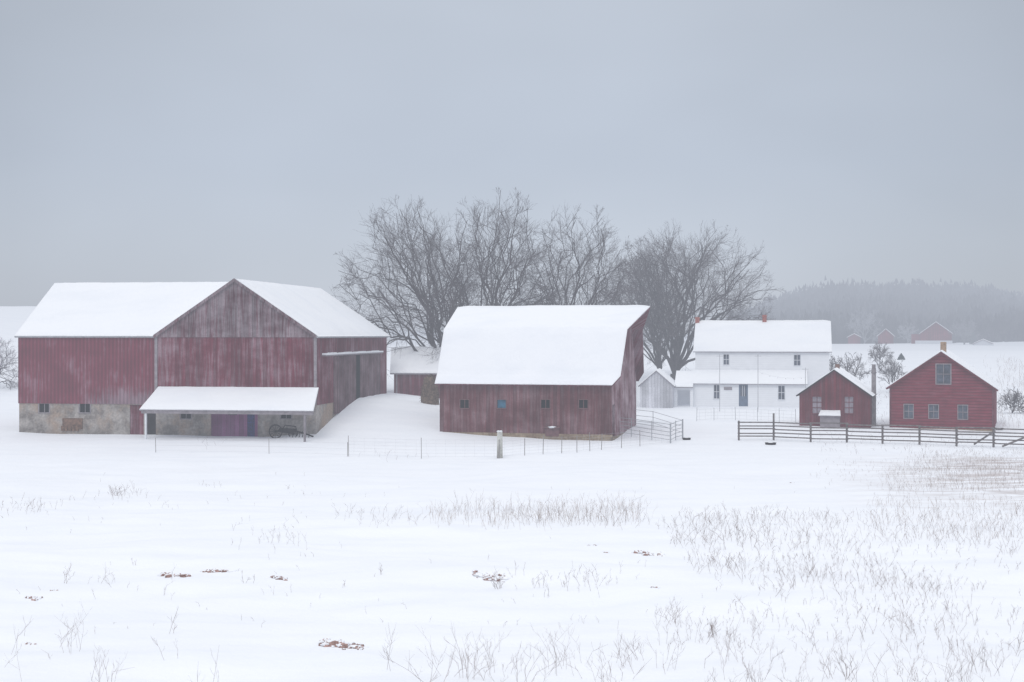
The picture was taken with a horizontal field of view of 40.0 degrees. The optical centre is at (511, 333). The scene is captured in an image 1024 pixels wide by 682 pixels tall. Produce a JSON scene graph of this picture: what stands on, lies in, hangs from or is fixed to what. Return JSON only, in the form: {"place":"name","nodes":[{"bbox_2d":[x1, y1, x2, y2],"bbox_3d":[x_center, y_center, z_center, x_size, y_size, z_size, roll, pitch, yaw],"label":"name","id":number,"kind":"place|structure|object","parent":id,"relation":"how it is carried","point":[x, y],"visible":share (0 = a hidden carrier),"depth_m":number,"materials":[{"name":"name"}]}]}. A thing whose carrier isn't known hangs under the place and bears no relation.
{"place":"outdoors","nodes":[
{"label":"outdoors","id":0,"kind":"place"},
{"bbox_2d":[0,306,1023,681],"bbox_3d":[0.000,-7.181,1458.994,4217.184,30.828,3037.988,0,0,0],"label":"ground","id":1,"kind":"structure","parent":0,"point":[180,518],"depth_m":41.76,"materials":[{"name":"white snow"}]},
{"bbox_2d":[0,338,17,388],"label":"bare tree","id":2,"kind":"object","parent":1,"relation":"on","point":[2,368],"visible":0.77,"depth_m":149.85,"materials":[{"name":"grey plant"}]},
{"bbox_2d":[25,596,42,600],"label":"soil clods","id":3,"kind":"object","parent":1,"relation":"on","point":[35,598],"visible":1,"depth_m":30.60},
{"bbox_2d":[93,650,133,681],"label":"dry weed","id":4,"kind":"object","parent":1,"relation":"on","point":[105,668],"visible":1,"depth_m":19.67,"materials":[{"name":"grey plant"}]},
{"bbox_2d":[157,572,190,577],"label":"soil clods","id":5,"kind":"object","parent":1,"relation":"on","point":[167,575],"visible":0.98,"depth_m":34.18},
{"bbox_2d":[14,278,389,441],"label":"barn","id":6,"kind":"structure","parent":1,"relation":"on","point":[239,357],"depth_m":108.38,"materials":[{"name":"wood"}]},
{"bbox_2d":[38,403,49,412],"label":"window","id":7,"kind":"structure","parent":6,"relation":"in","point":[44,408],"depth_m":109.48,"materials":[{"name":"grey glass"}]},
{"bbox_2d":[79,404,90,412],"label":"window","id":8,"kind":"structure","parent":6,"relation":"in","point":[83,408],"depth_m":108.98,"materials":[{"name":"grey glass"}]},
{"bbox_2d":[130,405,143,434],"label":"door","id":9,"kind":"structure","parent":6,"relation":"in","point":[136,417],"depth_m":108.34,"materials":[{"name":"wood"}]},
{"bbox_2d":[147,413,155,434],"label":"doorway","id":10,"kind":"structure","parent":6,"relation":"in","point":[151,417],"depth_m":108.26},
{"bbox_2d":[180,414,191,419],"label":"window","id":11,"kind":"structure","parent":6,"relation":"in","point":[182,416],"depth_m":107.68,"materials":[{"name":"grey glass"}]},
{"bbox_2d":[211,414,246,435],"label":"door","id":12,"kind":"structure","parent":6,"relation":"in","point":[221,424],"depth_m":107.18,"materials":[{"name":"purple wood"}]},
{"bbox_2d":[255,414,257,436],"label":"door","id":13,"kind":"structure","parent":6,"relation":"in","point":[256,415],"depth_m":106.84,"materials":[{"name":"purple wood"}]},
{"bbox_2d":[280,415,291,419],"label":"window","id":14,"kind":"structure","parent":6,"relation":"in","point":[281,416],"depth_m":106.40,"materials":[{"name":"grey glass"}]},
{"bbox_2d":[334,355,355,413],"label":"door","id":15,"kind":"structure","parent":6,"relation":"in","point":[344,366],"depth_m":113.29,"materials":[{"name":"grey wood"}]},
{"bbox_2d":[360,354,379,397],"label":"door","id":16,"kind":"structure","parent":6,"relation":"in","point":[369,363],"depth_m":121.04,"materials":[{"name":"grey wood"}]},
{"bbox_2d":[200,569,236,572],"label":"soil clods","id":17,"kind":"object","parent":1,"relation":"on","point":[215,570],"visible":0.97,"depth_m":35.42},
{"bbox_2d":[155,438,347,455],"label":"wire fence","id":18,"kind":"object","parent":1,"relation":"on","point":[271,446],"visible":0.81,"depth_m":94.64,"materials":[{"name":"grey metal"}]},
{"bbox_2d":[267,576,287,580],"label":"soil clods","id":19,"kind":"object","parent":1,"relation":"on","point":[281,578],"visible":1,"depth_m":33.85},
{"bbox_2d":[269,424,313,437],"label":"farm implement","id":20,"kind":"object","parent":1,"relation":"on","point":[289,431],"visible":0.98,"depth_m":105.31,"materials":[{"name":"black metal"}]},
{"bbox_2d":[318,637,368,649],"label":"soil clods","id":21,"kind":"object","parent":1,"relation":"on","point":[329,642],"visible":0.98,"depth_m":23.46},
{"bbox_2d":[348,436,421,458],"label":"wire fence","id":22,"kind":"object","parent":1,"relation":"on","point":[384,445],"visible":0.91,"depth_m":92.20,"materials":[{"name":"grey metal"}]},
{"bbox_2d":[331,195,494,380],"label":"bare tree","id":23,"kind":"object","parent":1,"relation":"on","point":[432,313],"visible":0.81,"depth_m":132.88,"materials":[{"name":"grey plant"}]},
{"bbox_2d":[390,346,440,395],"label":"shed","id":24,"kind":"structure","parent":1,"relation":"on","point":[409,370],"depth_m":129.14,"materials":[{"name":"red paint"}]},
{"bbox_2d":[382,644,455,681],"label":"dry weed","id":25,"kind":"object","parent":1,"relation":"on","point":[432,664],"visible":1,"depth_m":19.68,"materials":[{"name":"grey plant"}]},
{"bbox_2d":[419,373,439,404],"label":"haystack","id":26,"kind":"object","parent":1,"relation":"on","point":[429,392],"visible":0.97,"depth_m":118.48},
{"bbox_2d":[447,644,495,678],"bbox_3d":[-0.586,4.845,20.685,0.668,0.558,0.486,0,0,32],"label":"dry weed","id":27,"kind":"object","parent":1,"relation":"on","point":[470,663],"visible":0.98,"depth_m":20.68,"materials":[{"name":"grey plant"}]},
{"bbox_2d":[472,569,510,581],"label":"soil clods","id":28,"kind":"object","parent":1,"relation":"on","point":[485,576],"visible":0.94,"depth_m":32.98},
{"bbox_2d":[489,566,502,588],"bbox_3d":[-0.345,5.548,31.899,0.262,0.567,0.514,0,0,15],"label":"dry weed","id":29,"kind":"object","parent":1,"relation":"on","point":[496,580],"visible":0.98,"depth_m":31.93,"materials":[{"name":"grey plant"}]},
{"bbox_2d":[497,430,502,457],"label":"gate post","id":30,"kind":"object","parent":1,"relation":"on","point":[499,445],"visible":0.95,"depth_m":91.93,"materials":[{"name":"grey concrete"}]},
{"bbox_2d":[432,187,573,331],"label":"bare tree","id":31,"kind":"object","parent":1,"relation":"on","point":[493,279],"visible":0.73,"depth_m":136.79,"materials":[{"name":"grey plant"}]},
{"bbox_2d":[1,360,1023,681],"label":"dry weeds","id":32,"kind":"object","parent":1,"relation":"on","point":[737,574],"visible":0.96,"depth_m":32.26,"materials":[{"name":"beige plant"}]},
{"bbox_2d":[511,644,559,681],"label":"dry weed","id":33,"kind":"object","parent":1,"relation":"on","point":[533,664],"visible":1,"depth_m":19.71,"materials":[{"name":"grey plant"}]},
{"bbox_2d":[435,305,649,440],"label":"barn","id":34,"kind":"structure","parent":1,"relation":"on","point":[564,372],"depth_m":106.41,"materials":[{"name":"red wood"}]},
{"bbox_2d":[459,399,469,408],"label":"window","id":35,"kind":"structure","parent":34,"relation":"in","point":[465,403],"depth_m":106.89,"materials":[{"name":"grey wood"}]},
{"bbox_2d":[496,399,506,408],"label":"window","id":36,"kind":"structure","parent":34,"relation":"in","point":[502,403],"depth_m":106.17,"materials":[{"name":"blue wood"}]},
{"bbox_2d":[540,399,550,408],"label":"window","id":37,"kind":"structure","parent":34,"relation":"in","point":[544,403],"depth_m":105.31,"materials":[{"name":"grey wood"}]},
{"bbox_2d":[578,399,587,408],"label":"window","id":38,"kind":"structure","parent":34,"relation":"in","point":[582,403],"depth_m":104.57,"materials":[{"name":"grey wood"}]},
{"bbox_2d":[512,205,641,305],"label":"bare tree","id":39,"kind":"object","parent":1,"relation":"on","point":[587,258],"visible":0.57,"depth_m":139.53,"materials":[{"name":"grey plant"}]},
{"bbox_2d":[503,429,669,455],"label":"wire fence","id":40,"kind":"object","parent":1,"relation":"on","point":[589,441],"visible":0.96,"depth_m":95.94,"materials":[{"name":"grey metal"}]},
{"bbox_2d":[589,241,682,368],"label":"bare tree","id":41,"kind":"object","parent":1,"relation":"on","point":[656,363],"visible":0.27,"depth_m":159.46,"materials":[{"name":"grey plant"}]},
{"bbox_2d":[629,550,666,555],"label":"soil clods","id":42,"kind":"object","parent":1,"relation":"on","point":[645,553],"visible":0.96,"depth_m":41.42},
{"bbox_2d":[620,409,682,442],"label":"pipe corral","id":43,"kind":"object","parent":1,"relation":"on","point":[651,425],"visible":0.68,"depth_m":104.78,"materials":[{"name":"metal"}]},
{"bbox_2d":[638,368,694,407],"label":"shed","id":44,"kind":"structure","parent":1,"relation":"on","point":[660,388],"depth_m":138.46,"materials":[{"name":"grey paint"}]},
{"bbox_2d":[645,387,654,407],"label":"door","id":45,"kind":"structure","parent":44,"relation":"in","point":[649,391],"depth_m":138.38,"materials":[{"name":"grey wood"}]},
{"bbox_2d":[665,600,684,623],"bbox_3d":[3.196,5.340,27.148,0.460,0.553,0.319,0,0,37],"label":"dry weed","id":46,"kind":"object","parent":1,"relation":"on","point":[675,610],"visible":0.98,"depth_m":27.12,"materials":[{"name":"grey plant"}]},
{"bbox_2d":[601,218,783,379],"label":"bare tree","id":47,"kind":"object","parent":1,"relation":"on","point":[676,362],"visible":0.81,"depth_m":156.26,"materials":[{"name":"grey plant"}]},
{"bbox_2d":[412,357,1023,539],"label":"dry grass","id":48,"kind":"structure","parent":1,"relation":"on","point":[810,474],"depth_m":58.15,"materials":[{"name":"beige plant"}]},
{"bbox_2d":[708,615,727,636],"bbox_3d":[3.579,5.096,24.368,0.419,0.439,0.222,0,0,16],"label":"dry weed","id":49,"kind":"object","parent":1,"relation":"on","point":[713,626],"visible":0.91,"depth_m":24.35,"materials":[{"name":"plant"}]},
{"bbox_2d":[719,354,719,411],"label":"pole","id":50,"kind":"object","parent":1,"relation":"on","point":[719,382],"visible":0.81,"depth_m":131.98,"materials":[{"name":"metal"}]},
{"bbox_2d":[696,407,795,421],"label":"wire fence","id":51,"kind":"object","parent":1,"relation":"on","point":[735,415],"visible":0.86,"depth_m":118.22,"materials":[{"name":"metal"}]},
{"bbox_2d":[691,315,831,407],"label":"farmhouse","id":52,"kind":"object","parent":1,"relation":"on","point":[753,353],"visible":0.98,"depth_m":141.02,"materials":[{"name":"white"}]},
{"bbox_2d":[713,384,718,398],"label":"window","id":53,"kind":"structure","parent":52,"relation":"in","point":[715,386],"depth_m":139.82,"materials":[{"name":"grey glass"}]},
{"bbox_2d":[723,354,729,364],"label":"window","id":54,"kind":"structure","parent":52,"relation":"in","point":[726,357],"depth_m":141.99,"materials":[{"name":"grey glass"}]},
{"bbox_2d":[739,385,747,405],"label":"door","id":55,"kind":"structure","parent":52,"relation":"in","point":[743,389],"depth_m":139.28,"materials":[{"name":"blue paint"}]},
{"bbox_2d":[778,385,784,399],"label":"window","id":56,"kind":"structure","parent":52,"relation":"in","point":[781,388],"depth_m":138.60,"materials":[{"name":"grey glass"}]},
{"bbox_2d":[793,354,800,365],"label":"window","id":57,"kind":"structure","parent":52,"relation":"in","point":[796,357],"depth_m":140.68,"materials":[{"name":"grey glass"}]},
{"bbox_2d":[765,442,775,444],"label":"feed trough","id":58,"kind":"object","parent":1,"relation":"on","point":[770,443],"visible":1,"depth_m":101.31,"materials":[{"name":"grey metal"}]},
{"bbox_2d":[796,364,877,427],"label":"shed","id":59,"kind":"structure","parent":1,"relation":"on","point":[837,394],"depth_m":112.83,"materials":[{"name":"red wood"}]},
{"bbox_2d":[812,396,821,413],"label":"window","id":60,"kind":"structure","parent":59,"relation":"in","point":[817,400],"depth_m":113.34,"materials":[{"name":"grey glass"}]},
{"bbox_2d":[844,396,853,413],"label":"window","id":61,"kind":"structure","parent":59,"relation":"in","point":[848,400],"depth_m":112.57,"materials":[{"name":"grey glass"}]},
{"bbox_2d":[829,354,846,371],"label":"bare tree","id":62,"kind":"object","parent":1,"relation":"on","point":[831,367],"visible":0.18,"depth_m":151.48,"materials":[{"name":"grey plant"}]},
{"bbox_2d":[819,649,857,678],"bbox_3d":[4.539,4.606,19.677,0.581,0.541,0.373,0,0,0],"label":"dry weed","id":63,"kind":"object","parent":1,"relation":"on","point":[840,666],"visible":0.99,"depth_m":19.66,"materials":[{"name":"grey plant"}]},
{"bbox_2d":[831,352,870,382],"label":"bare tree","id":64,"kind":"object","parent":1,"relation":"on","point":[855,372],"visible":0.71,"depth_m":149.91,"materials":[{"name":"grey plant"}]},
{"bbox_2d":[846,333,861,343],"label":"barn","id":65,"kind":"structure","parent":1,"relation":"on","point":[854,338],"depth_m":460.44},
{"bbox_2d":[844,306,882,343],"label":"bare tree","id":66,"kind":"object","parent":1,"relation":"on","point":[862,322],"visible":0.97,"depth_m":479.34,"materials":[{"name":"grey plant"}]},
{"bbox_2d":[719,275,1023,343],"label":"woods","id":67,"kind":"object","parent":1,"relation":"on","point":[995,314],"visible":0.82,"depth_m":608.68,"materials":[{"name":"grey plant"}]},
{"bbox_2d":[738,413,1023,446],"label":"rail fence","id":68,"kind":"object","parent":1,"relation":"on","point":[956,434],"visible":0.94,"depth_m":101.85,"materials":[{"name":"grey wood"}]},
{"bbox_2d":[868,341,893,370],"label":"bare tree","id":69,"kind":"object","parent":1,"relation":"on","point":[884,350],"visible":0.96,"depth_m":169.95,"materials":[{"name":"grey plant"}]},
{"bbox_2d":[876,329,894,343],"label":"barn","id":70,"kind":"structure","parent":1,"relation":"on","point":[885,335],"depth_m":430.61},
{"bbox_2d":[877,359,907,384],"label":"bare tree","id":71,"kind":"object","parent":1,"relation":"on","point":[894,368],"visible":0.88,"depth_m":149.79,"materials":[{"name":"grey plant"}]},
{"bbox_2d":[897,353,904,359],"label":"evergreen tree","id":72,"kind":"object","parent":1,"relation":"on","point":[901,357],"visible":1,"depth_m":199.82,"materials":[{"name":"grey plant"}]},
{"bbox_2d":[897,321,916,342],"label":"bare tree","id":73,"kind":"object","parent":1,"relation":"on","point":[908,336],"visible":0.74,"depth_m":469.69,"materials":[{"name":"grey plant"}]},
{"bbox_2d":[911,322,952,343],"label":"barn","id":74,"kind":"structure","parent":1,"relation":"on","point":[936,333],"depth_m":421.47,"materials":[{"name":"red paint"}]},
{"bbox_2d":[886,342,1000,431],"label":"outbuilding","id":75,"kind":"structure","parent":1,"relation":"on","point":[943,387],"depth_m":111.41,"materials":[{"name":"red wood"}]},
{"bbox_2d":[903,404,913,418],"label":"window","id":76,"kind":"structure","parent":75,"relation":"in","point":[908,409],"depth_m":112.30,"materials":[{"name":"grey glass"}]},
{"bbox_2d":[928,404,938,418],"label":"window","id":77,"kind":"structure","parent":75,"relation":"in","point":[933,409],"depth_m":111.64,"materials":[{"name":"grey glass"}]},
{"bbox_2d":[935,363,950,384],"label":"window","id":78,"kind":"structure","parent":75,"relation":"in","point":[943,371],"depth_m":111.40,"materials":[{"name":"grey glass"}]},
{"bbox_2d":[957,405,967,419],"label":"window","id":79,"kind":"structure","parent":75,"relation":"in","point":[962,410],"depth_m":110.91,"materials":[{"name":"grey glass"}]},
{"bbox_2d":[949,318,980,344],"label":"bare tree","id":80,"kind":"object","parent":1,"relation":"on","point":[962,327],"visible":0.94,"depth_m":409.67,"materials":[{"name":"grey plant"}]},
{"bbox_2d":[969,332,976,344],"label":"evergreen tree","id":81,"kind":"object","parent":1,"relation":"on","point":[973,338],"visible":0.99,"depth_m":404.66,"materials":[{"name":"grey plant"}]},
{"bbox_2d":[973,339,993,344],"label":"barn","id":82,"kind":"structure","parent":1,"relation":"on","point":[983,342],"depth_m":400.81,"materials":[{"name":"white paint"}]},
{"bbox_2d":[997,386,1023,412],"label":"bush","id":83,"kind":"object","parent":1,"relation":"on","point":[1014,398],"visible":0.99,"depth_m":127.78,"materials":[{"name":"grey plant"}]},
{"bbox_2d":[0,0,1023,332],"label":"sky","id":84,"kind":"structure","parent":0,"point":[880,141],"materials":[{"name":"grey"}]}
]}

